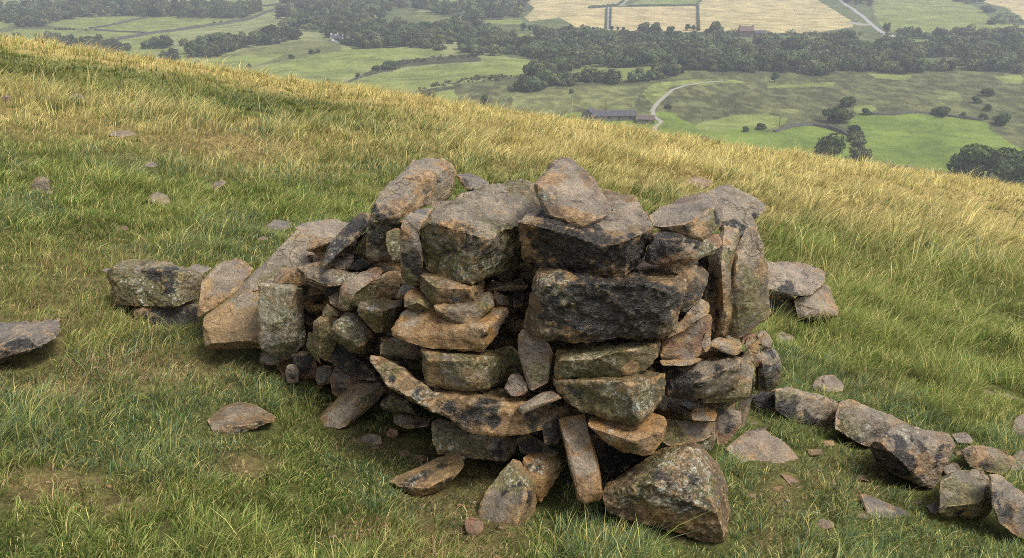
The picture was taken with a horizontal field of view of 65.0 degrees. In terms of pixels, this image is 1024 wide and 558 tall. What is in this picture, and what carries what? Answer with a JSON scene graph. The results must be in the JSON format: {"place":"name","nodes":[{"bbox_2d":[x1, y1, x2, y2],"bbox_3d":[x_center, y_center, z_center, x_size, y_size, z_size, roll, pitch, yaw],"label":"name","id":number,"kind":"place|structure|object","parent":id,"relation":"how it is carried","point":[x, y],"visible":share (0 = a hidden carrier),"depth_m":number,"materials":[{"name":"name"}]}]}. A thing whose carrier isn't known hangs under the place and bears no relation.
{"place":"outdoors","nodes":[
{"label":"outdoors","id":0,"kind":"place"},
{"bbox_2d":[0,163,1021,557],"bbox_3d":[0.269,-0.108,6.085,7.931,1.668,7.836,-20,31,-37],"label":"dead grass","id":1,"kind":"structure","parent":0,"point":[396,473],"depth_m":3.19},
{"bbox_2d":[0,38,1023,557],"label":"hillside","id":2,"kind":"structure","parent":0,"point":[416,440],"depth_m":3.27,"materials":[{"name":"plant"}]},
{"bbox_2d":[0,318,61,363],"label":"stone slab","id":3,"kind":"object","parent":2,"relation":"on","point":[18,339],"depth_m":3.26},
{"bbox_2d":[132,301,197,326],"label":"stone","id":4,"kind":"object","parent":2,"relation":"on","point":[184,311],"visible":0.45,"depth_m":3.85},
{"bbox_2d":[107,259,204,307],"bbox_3d":[-1.750,0.024,3.977,0.483,0.278,0.402,0,24,0],"label":"stone block","id":5,"kind":"object","parent":4,"relation":"on","point":[150,283],"depth_m":3.82,"materials":[{"name":"stone"}]},
{"bbox_2d":[197,258,252,316],"bbox_3d":[-1.344,0.042,3.780,0.265,0.239,0.377,0,24,0],"label":"stone","id":6,"kind":"object","parent":2,"relation":"on","point":[222,282],"visible":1,"depth_m":3.70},
{"bbox_2d":[230,230,309,298],"bbox_3d":[-1.091,-0.046,3.739,0.488,0.248,0.255,-21,31,-38],"label":"stone slab","id":7,"kind":"object","parent":6,"relation":"on","point":[291,250],"depth_m":3.75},
{"bbox_2d":[207,402,275,435],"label":"stone slab","id":8,"kind":"object","parent":2,"relation":"on","point":[231,419],"depth_m":3.04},
{"bbox_2d":[202,263,309,350],"bbox_3d":[-1.112,0.153,3.627,0.559,0.312,0.334,-13,27,-27],"label":"stone slab","id":9,"kind":"object","parent":2,"relation":"on","point":[232,323],"depth_m":3.52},
{"bbox_2d":[292,351,317,380],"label":"stone","id":10,"kind":"object","parent":2,"relation":"on","point":[305,362],"visible":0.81,"depth_m":3.46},
{"bbox_2d":[295,219,347,237],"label":"stone slab","id":11,"kind":"object","parent":2,"relation":"on","point":[328,228],"depth_m":4.86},
{"bbox_2d":[315,365,332,385],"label":"stone","id":12,"kind":"object","parent":2,"relation":"on","point":[324,373],"visible":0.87,"depth_m":3.37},
{"bbox_2d":[330,366,359,396],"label":"stone","id":13,"kind":"object","parent":2,"relation":"on","point":[341,382],"visible":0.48,"depth_m":3.27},
{"bbox_2d":[328,343,376,379],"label":"stone","id":14,"kind":"object","parent":13,"relation":"on","point":[344,360],"visible":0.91,"depth_m":3.21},
{"bbox_2d":[312,316,338,360],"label":"stone","id":15,"kind":"object","parent":14,"relation":"on","point":[325,343],"visible":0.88,"depth_m":3.16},
{"bbox_2d":[330,311,374,353],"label":"stone block","id":16,"kind":"object","parent":14,"relation":"on","point":[352,332],"depth_m":3.05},
{"bbox_2d":[337,267,386,310],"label":"stone","id":17,"kind":"object","parent":16,"relation":"on","point":[351,287],"visible":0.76,"depth_m":3.09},
{"bbox_2d":[352,271,401,306],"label":"stone","id":18,"kind":"object","parent":17,"relation":"on","point":[386,285],"visible":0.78,"depth_m":3.05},
{"bbox_2d":[386,228,400,262],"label":"stone","id":19,"kind":"object","parent":18,"relation":"on","point":[393,239],"visible":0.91,"depth_m":3.14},
{"bbox_2d":[365,157,455,262],"bbox_3d":[-0.426,-0.296,3.352,0.200,0.350,0.529,12,27,24],"label":"stone block","id":20,"kind":"object","parent":17,"relation":"on","point":[414,185],"depth_m":3.22,"materials":[{"name":"stone"}]},
{"bbox_2d":[456,173,488,190],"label":"stone","id":21,"kind":"object","parent":20,"relation":"on","point":[470,182],"visible":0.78,"depth_m":3.44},
{"bbox_2d":[320,380,383,428],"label":"boulder","id":22,"kind":"object","parent":2,"relation":"on","point":[351,403],"visible":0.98,"depth_m":3.17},
{"bbox_2d":[393,414,431,428],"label":"stone","id":23,"kind":"object","parent":2,"relation":"on","point":[407,421],"visible":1,"depth_m":3.06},
{"bbox_2d":[380,393,415,414],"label":"stone","id":24,"kind":"object","parent":23,"relation":"on","point":[394,403],"visible":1,"depth_m":3.08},
{"bbox_2d":[390,452,463,497],"bbox_3d":[-0.299,0.719,2.853,0.266,0.128,0.184,-9,25,-19],"label":"stone slab","id":25,"kind":"object","parent":2,"relation":"on","point":[433,476],"depth_m":2.80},
{"bbox_2d":[431,418,516,462],"bbox_3d":[-0.139,0.614,3.026,0.315,0.229,0.250,0,24,0],"label":"stone","id":26,"kind":"object","parent":2,"relation":"on","point":[448,437],"visible":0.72,"depth_m":2.93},
{"bbox_2d":[464,516,483,537],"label":"stone","id":27,"kind":"object","parent":2,"relation":"on","point":[473,526],"visible":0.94,"depth_m":2.57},
{"bbox_2d":[0,241,998,557],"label":"soil grit","id":28,"kind":"object","parent":2,"relation":"on","point":[498,527],"visible":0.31,"depth_m":2.74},
{"bbox_2d":[478,459,536,526],"bbox_3d":[-0.010,0.765,2.801,0.193,0.267,0.293,8,25,17],"label":"stone block","id":29,"kind":"object","parent":2,"relation":"on","point":[509,494],"depth_m":2.71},
{"bbox_2d":[0,59,1023,391],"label":"meadow grass","id":30,"kind":"structure","parent":2,"relation":"on","point":[928,253],"depth_m":9.50,"materials":[{"name":"plant"}]},
{"bbox_2d":[0,28,1023,240],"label":"straw grass","id":31,"kind":"structure","parent":2,"relation":"on","point":[693,141],"depth_m":19.65,"materials":[{"name":"plant"}]},
{"bbox_2d":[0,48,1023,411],"bbox_3d":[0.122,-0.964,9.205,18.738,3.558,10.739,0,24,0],"label":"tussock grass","id":32,"kind":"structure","parent":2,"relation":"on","point":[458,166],"depth_m":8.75,"materials":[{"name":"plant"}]},
{"bbox_2d":[273,234,774,438],"bbox_3d":[-0.052,0.227,3.402,2.248,0.979,0.686,6,25,14],"label":"packing rubble","id":33,"kind":"object","parent":2,"relation":"on","point":[316,300],"visible":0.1,"depth_m":3.30,"materials":[{"name":"stone"}]},
{"bbox_2d":[257,283,305,359],"bbox_3d":[-0.984,0.168,3.448,0.204,0.370,0.268,0,24,0],"label":"stone block","id":34,"kind":"object","parent":33,"relation":"on","point":[281,322],"depth_m":3.35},
{"bbox_2d":[305,266,357,286],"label":"stone slab","id":35,"kind":"object","parent":33,"relation":"on","point":[328,276],"depth_m":3.25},
{"bbox_2d":[322,212,369,268],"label":"stone","id":36,"kind":"object","parent":35,"relation":"on","point":[351,232],"visible":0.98,"depth_m":3.30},
{"bbox_2d":[357,299,402,332],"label":"stone block","id":37,"kind":"object","parent":33,"relation":"on","point":[378,315],"depth_m":2.94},
{"bbox_2d":[380,336,422,347],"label":"stone","id":38,"kind":"object","parent":37,"relation":"attached to","point":[388,339],"visible":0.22,"depth_m":3.02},
{"bbox_2d":[380,342,421,359],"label":"stone","id":39,"kind":"object","parent":33,"relation":"on","point":[405,350],"visible":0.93,"depth_m":2.94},
{"bbox_2d":[420,179,539,284],"bbox_3d":[-0.098,-0.156,2.942,0.439,0.307,0.596,0,24,0],"label":"stone block","id":40,"kind":"object","parent":33,"relation":"on","point":[470,237],"depth_m":2.73,"materials":[{"name":"stone"}]},
{"bbox_2d":[484,280,527,291],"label":"stone slab","id":41,"kind":"structure","parent":33,"relation":"on","point":[506,285],"depth_m":2.88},
{"bbox_2d":[698,256,708,270],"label":"stone block","id":42,"kind":"structure","parent":33,"relation":"on","point":[703,262],"depth_m":3.08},
{"bbox_2d":[707,184,766,238],"bbox_3d":[0.867,-0.247,3.098,0.243,0.178,0.353,0,24,0],"label":"stone slab","id":43,"kind":"object","parent":42,"relation":"on","point":[742,211],"depth_m":3.04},
{"bbox_2d":[709,226,739,336],"bbox_3d":[0.783,0.003,2.974,0.145,0.404,0.274,0,24,0],"label":"standing stone","id":44,"kind":"object","parent":33,"relation":"on","point":[721,258],"visible":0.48,"depth_m":2.88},
{"bbox_2d":[701,262,715,335],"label":"stone","id":45,"kind":"object","parent":44,"relation":"on","point":[708,296],"visible":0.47,"depth_m":2.91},
{"bbox_2d":[728,227,770,338],"bbox_3d":[0.893,0.006,2.982,0.162,0.418,0.269,9,26,20],"label":"standing stone","id":46,"kind":"object","parent":33,"relation":"on","point":[749,300],"visible":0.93,"depth_m":2.91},
{"bbox_2d":[755,348,781,392],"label":"stone","id":47,"kind":"object","parent":33,"relation":"on","point":[768,371],"visible":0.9,"depth_m":3.00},
{"bbox_2d":[532,430,543,440],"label":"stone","id":48,"kind":"object","parent":2,"relation":"on","point":[539,434],"visible":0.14,"depth_m":2.89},
{"bbox_2d":[517,433,558,454],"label":"stone","id":49,"kind":"object","parent":48,"relation":"on","point":[531,443],"visible":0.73,"depth_m":2.86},
{"bbox_2d":[370,355,549,437],"bbox_3d":[-0.189,0.432,2.831,0.650,0.328,0.293,2,24,5],"label":"stone slab","id":50,"kind":"object","parent":49,"relation":"on","point":[488,414],"depth_m":2.73,"materials":[{"name":"stone"}]},
{"bbox_2d":[433,388,533,394],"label":"stone slab","id":51,"kind":"structure","parent":50,"relation":"on","point":[498,391],"depth_m":2.83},
{"bbox_2d":[421,348,509,391],"bbox_3d":[-0.160,0.313,2.857,0.308,0.237,0.291,0,24,0],"label":"stone block","id":52,"kind":"object","parent":51,"relation":"on","point":[473,371],"depth_m":2.74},
{"bbox_2d":[391,306,508,351],"bbox_3d":[-0.213,0.183,2.840,0.408,0.196,0.292,0,24,0],"label":"stone slab","id":53,"kind":"object","parent":52,"relation":"on","point":[428,329],"depth_m":2.73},
{"bbox_2d":[404,287,434,311],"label":"stone","id":54,"kind":"object","parent":53,"relation":"on","point":[415,298],"visible":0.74,"depth_m":2.75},
{"bbox_2d":[400,208,432,286],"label":"stone slab","id":55,"kind":"object","parent":54,"relation":"on","point":[411,259],"depth_m":2.73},
{"bbox_2d":[434,291,494,323],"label":"stone slab","id":56,"kind":"object","parent":53,"relation":"on","point":[479,307],"depth_m":2.70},
{"bbox_2d":[420,271,484,306],"bbox_3d":[-0.212,0.042,2.842,0.236,0.189,0.277,0,24,0],"label":"stone block","id":57,"kind":"object","parent":56,"relation":"on","point":[436,289],"depth_m":2.71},
{"bbox_2d":[491,346,522,375],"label":"stone","id":58,"kind":"object","parent":52,"relation":"on","point":[510,353],"visible":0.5,"depth_m":2.85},
{"bbox_2d":[504,373,527,395],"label":"stone","id":59,"kind":"object","parent":50,"relation":"on","point":[516,384],"visible":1,"depth_m":2.73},
{"bbox_2d":[517,391,560,413],"bbox_3d":[0.091,0.420,2.752,0.148,0.117,0.167,0,24,0],"label":"stone flake","id":60,"kind":"object","parent":50,"relation":"on","point":[541,399],"visible":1,"depth_m":2.68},
{"bbox_2d":[518,329,552,390],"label":"stone slab","id":61,"kind":"structure","parent":60,"relation":"on","point":[535,357],"depth_m":2.70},
{"bbox_2d":[542,404,570,444],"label":"stone","id":62,"kind":"object","parent":49,"relation":"on","point":[551,432],"visible":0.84,"depth_m":2.79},
{"bbox_2d":[523,453,561,502],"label":"stone","id":63,"kind":"object","parent":2,"relation":"on","point":[543,470],"visible":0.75,"depth_m":2.80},
{"bbox_2d":[559,414,602,503],"bbox_3d":[0.238,0.612,2.728,0.110,0.240,0.251,-6,25,-14],"label":"stone peg","id":64,"kind":"object","parent":2,"relation":"on","point":[582,460],"visible":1,"depth_m":2.69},
{"bbox_2d":[590,433,644,481],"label":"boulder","id":65,"kind":"object","parent":2,"relation":"on","point":[613,462],"visible":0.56,"depth_m":3.01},
{"bbox_2d":[602,442,730,542],"bbox_3d":[0.543,0.747,2.873,0.477,0.453,0.456,0,24,0],"label":"boulder","id":66,"kind":"object","parent":2,"relation":"on","point":[671,487],"visible":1,"depth_m":2.68,"materials":[{"name":"stone"}]},
{"bbox_2d":[588,413,666,455],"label":"stone slab","id":67,"kind":"structure","parent":66,"relation":"on","point":[647,436],"depth_m":2.65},
{"bbox_2d":[553,370,665,425],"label":"stone block","id":68,"kind":"structure","parent":67,"relation":"on","point":[634,400],"depth_m":2.63,"materials":[{"name":"stone"}]},
{"bbox_2d":[554,338,660,379],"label":"stone slab","id":69,"kind":"structure","parent":68,"relation":"on","point":[626,357],"depth_m":2.65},
{"bbox_2d":[523,267,686,343],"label":"stone block","id":70,"kind":"structure","parent":69,"relation":"on","point":[568,305],"depth_m":2.58,"materials":[{"name":"stone"}]},
{"bbox_2d":[518,189,653,277],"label":"stone slab","id":71,"kind":"structure","parent":70,"relation":"on","point":[615,242],"depth_m":2.62,"materials":[{"name":"stone"}]},
{"bbox_2d":[534,157,612,226],"bbox_3d":[0.206,-0.287,2.753,0.268,0.184,0.387,0,24,0],"label":"stone slab","id":72,"kind":"object","parent":71,"relation":"on","point":[568,190],"depth_m":2.65,"materials":[{"name":"stone"}]},
{"bbox_2d":[663,419,715,445],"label":"stone","id":73,"kind":"object","parent":66,"relation":"on","point":[678,432],"visible":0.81,"depth_m":2.88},
{"bbox_2d":[691,407,716,420],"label":"stone","id":74,"kind":"object","parent":73,"relation":"on","point":[701,414],"visible":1,"depth_m":2.83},
{"bbox_2d":[715,406,741,444],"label":"stone","id":75,"kind":"object","parent":2,"relation":"on","point":[728,422],"visible":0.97,"depth_m":3.04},
{"bbox_2d":[697,331,766,403],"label":"stone slab","id":76,"kind":"structure","parent":75,"relation":"on","point":[742,391],"depth_m":2.86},
{"bbox_2d":[662,350,741,399],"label":"stone block","id":77,"kind":"structure","parent":76,"relation":"on","point":[710,373],"depth_m":2.75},
{"bbox_2d":[659,314,712,359],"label":"stone slab","id":78,"kind":"structure","parent":77,"relation":"on","point":[686,344],"depth_m":2.73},
{"bbox_2d":[665,299,709,337],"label":"stone slab","id":79,"kind":"structure","parent":78,"relation":"on","point":[698,311],"depth_m":2.70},
{"bbox_2d":[676,262,708,311],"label":"stone","id":80,"kind":"object","parent":79,"relation":"on","point":[695,277],"visible":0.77,"depth_m":2.71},
{"bbox_2d":[644,230,721,265],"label":"stone block","id":81,"kind":"structure","parent":80,"relation":"on","point":[666,247],"depth_m":2.65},
{"bbox_2d":[649,193,722,240],"bbox_3d":[0.627,-0.216,2.839,0.248,0.142,0.382,19,30,36],"label":"stone slab","id":82,"kind":"object","parent":81,"relation":"on","point":[698,216],"depth_m":2.73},
{"bbox_2d":[711,337,741,355],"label":"stone slab","id":83,"kind":"object","parent":77,"relation":"on","point":[729,346],"depth_m":2.78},
{"bbox_2d":[738,382,753,426],"bbox_3d":[0.902,0.473,3.105,0.047,0.188,0.130,12,27,25],"label":"stone flake","id":84,"kind":"object","parent":75,"relation":"on","point":[744,405],"visible":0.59,"depth_m":3.08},
{"bbox_2d":[725,430,797,462],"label":"stone","id":85,"kind":"object","parent":2,"relation":"on","point":[761,445],"visible":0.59,"depth_m":3.41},
{"bbox_2d":[752,389,774,412],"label":"stone","id":86,"kind":"object","parent":2,"relation":"on","point":[764,400],"visible":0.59,"depth_m":3.88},
{"bbox_2d":[774,387,835,425],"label":"stone","id":87,"kind":"object","parent":2,"relation":"on","point":[814,408],"visible":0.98,"depth_m":3.82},
{"bbox_2d":[794,284,838,319],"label":"stone","id":88,"kind":"object","parent":2,"relation":"on","point":[815,300],"visible":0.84,"depth_m":5.47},
{"bbox_2d":[767,261,826,296],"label":"stone slab","id":89,"kind":"object","parent":88,"relation":"on","point":[788,279],"depth_m":5.46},
{"bbox_2d":[812,375,843,392],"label":"stone","id":90,"kind":"object","parent":2,"relation":"on","point":[829,382],"visible":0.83,"depth_m":4.29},
{"bbox_2d":[834,399,906,446],"bbox_3d":[1.656,0.667,3.764,0.380,0.274,0.268,0,24,0],"label":"stone","id":91,"kind":"object","parent":2,"relation":"on","point":[859,423],"visible":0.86,"depth_m":3.66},
{"bbox_2d":[859,494,907,518],"bbox_3d":[1.465,0.900,3.163,0.193,0.091,0.112,0,24,0],"label":"stone flake","id":92,"kind":"object","parent":2,"relation":"on","point":[870,502],"visible":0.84,"depth_m":3.15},
{"bbox_2d":[869,423,954,488],"bbox_3d":[1.700,0.751,3.432,0.290,0.314,0.415,18,30,35],"label":"boulder","id":93,"kind":"object","parent":2,"relation":"on","point":[918,456],"visible":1,"depth_m":3.33,"materials":[{"name":"stone"}]},
{"bbox_2d":[938,467,992,519],"bbox_3d":[1.815,0.887,3.216,0.189,0.253,0.379,19,30,37],"label":"stone block","id":94,"kind":"object","parent":2,"relation":"on","point":[964,494],"depth_m":3.13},
{"bbox_2d":[961,445,1014,474],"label":"stone","id":95,"kind":"object","parent":2,"relation":"on","point":[988,459],"visible":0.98,"depth_m":3.58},
{"bbox_2d":[989,474,1023,539],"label":"stone slab","id":96,"kind":"object","parent":2,"relation":"on","point":[1007,502],"depth_m":3.04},
{"bbox_2d":[0,0,1023,185],"bbox_3d":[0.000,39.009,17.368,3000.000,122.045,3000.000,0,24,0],"label":"valley floor","id":97,"kind":"structure","parent":0,"point":[926,141],"depth_m":568.55,"materials":[{"name":"plant"}]},
{"bbox_2d":[0,0,164,24],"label":"woodland","id":98,"kind":"object","parent":97,"relation":"on","point":[13,11],"visible":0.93,"depth_m":923.09,"materials":[{"name":"plant"}]},
{"bbox_2d":[39,31,131,51],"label":"hedgerow","id":99,"kind":"object","parent":97,"relation":"on","point":[101,41],"visible":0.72,"depth_m":699.97,"materials":[{"name":"green plant"}]},
{"bbox_2d":[140,35,173,48],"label":"hedgerow","id":100,"kind":"object","parent":97,"relation":"on","point":[154,42],"visible":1,"depth_m":684.70,"materials":[{"name":"green plant"}]},
{"bbox_2d":[116,9,274,39],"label":"field wall","id":101,"kind":"structure","parent":97,"relation":"on","point":[185,28],"depth_m":826.19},
{"bbox_2d":[141,0,262,16],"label":"plantation","id":102,"kind":"object","parent":97,"relation":"on","point":[205,8],"visible":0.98,"depth_m":919.69,"materials":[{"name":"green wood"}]},
{"bbox_2d":[177,24,302,56],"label":"tree belt","id":103,"kind":"object","parent":97,"relation":"on","point":[217,43],"visible":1,"depth_m":682.75,"materials":[{"name":"plant"}]},
{"bbox_2d":[275,0,529,21],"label":"woodland","id":104,"kind":"object","parent":97,"relation":"on","point":[472,9],"visible":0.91,"depth_m":927.38,"materials":[{"name":"plant"}]},
{"bbox_2d":[418,73,531,90],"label":"scrub","id":105,"kind":"object","parent":97,"relation":"on","point":[497,77],"visible":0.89,"depth_m":544.77,"materials":[{"name":"green plant"}]},
{"bbox_2d":[522,54,581,75],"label":"tree belt","id":106,"kind":"object","parent":97,"relation":"on","point":[535,67],"visible":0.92,"depth_m":561.55,"materials":[{"name":"plant"}]},
{"bbox_2d":[507,66,622,91],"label":"hedgerow","id":107,"kind":"object","parent":97,"relation":"on","point":[546,77],"visible":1,"depth_m":528.27,"materials":[{"name":"plant"}]},
{"bbox_2d":[591,110,636,120],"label":"farm building","id":108,"kind":"structure","parent":97,"relation":"on","point":[618,115],"depth_m":436.26,"materials":[{"name":"stone"}]},
{"bbox_2d":[277,9,1023,72],"bbox_3d":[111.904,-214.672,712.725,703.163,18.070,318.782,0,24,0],"label":"woodland","id":109,"kind":"object","parent":97,"relation":"on","point":[721,49],"visible":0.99,"depth_m":656.12,"materials":[{"name":"plant"}]},
{"bbox_2d":[627,56,685,81],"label":"hedgerow","id":110,"kind":"object","parent":97,"relation":"on","point":[659,69],"visible":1,"depth_m":557.35,"materials":[{"name":"green plant"}]},
{"bbox_2d":[595,29,864,35],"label":"hedgerow","id":111,"kind":"object","parent":97,"relation":"on","point":[734,32],"visible":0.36,"depth_m":763.06,"materials":[{"name":"green plant"}]},
{"bbox_2d":[773,122,848,136],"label":"field wall","id":112,"kind":"structure","parent":97,"relation":"on","point":[830,127],"depth_m":424.92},
{"bbox_2d":[790,53,841,74],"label":"tree clump","id":113,"kind":"object","parent":97,"relation":"on","point":[812,63],"visible":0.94,"depth_m":575.58,"materials":[{"name":"plant"}]},
{"bbox_2d":[812,132,847,157],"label":"broadleaf tree","id":114,"kind":"object","parent":97,"relation":"on","point":[831,145],"visible":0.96,"depth_m":356.57,"materials":[{"name":"green plant"}]},
{"bbox_2d":[822,107,853,122],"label":"hawthorn bush","id":115,"kind":"object","parent":97,"relation":"on","point":[836,114],"visible":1,"depth_m":438.39,"materials":[{"name":"green plant"}]},
{"bbox_2d":[846,124,873,162],"bbox_3d":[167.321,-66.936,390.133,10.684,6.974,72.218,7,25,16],"label":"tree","id":116,"kind":"object","parent":97,"relation":"on","point":[856,137],"visible":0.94,"depth_m":383.92,"materials":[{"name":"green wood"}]},
{"bbox_2d":[870,111,983,120],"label":"field wall","id":117,"kind":"structure","parent":97,"relation":"on","point":[932,113],"depth_m":456.44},
{"bbox_2d":[894,24,1023,37],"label":"hedgerow","id":118,"kind":"object","parent":97,"relation":"on","point":[969,29],"visible":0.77,"depth_m":757.40,"materials":[{"name":"green plant"}]},
{"bbox_2d":[945,150,983,175],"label":"broadleaf tree","id":119,"kind":"object","parent":97,"relation":"on","point":[956,163],"visible":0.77,"depth_m":335.44,"materials":[{"name":"green plant"}]},
{"bbox_2d":[959,143,1023,178],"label":"broadleaf tree","id":120,"kind":"object","parent":97,"relation":"on","point":[996,157],"visible":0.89,"depth_m":328.62,"materials":[{"name":"green plant"}]},
{"bbox_2d":[993,150,1023,184],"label":"broadleaf tree","id":121,"kind":"object","parent":97,"relation":"on","point":[1020,172],"visible":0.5,"depth_m":325.00,"materials":[{"name":"green plant"}]},
{"bbox_2d":[769,295,796,319],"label":"grass","id":122,"kind":"structure","parent":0,"point":[780,300],"depth_m":5.46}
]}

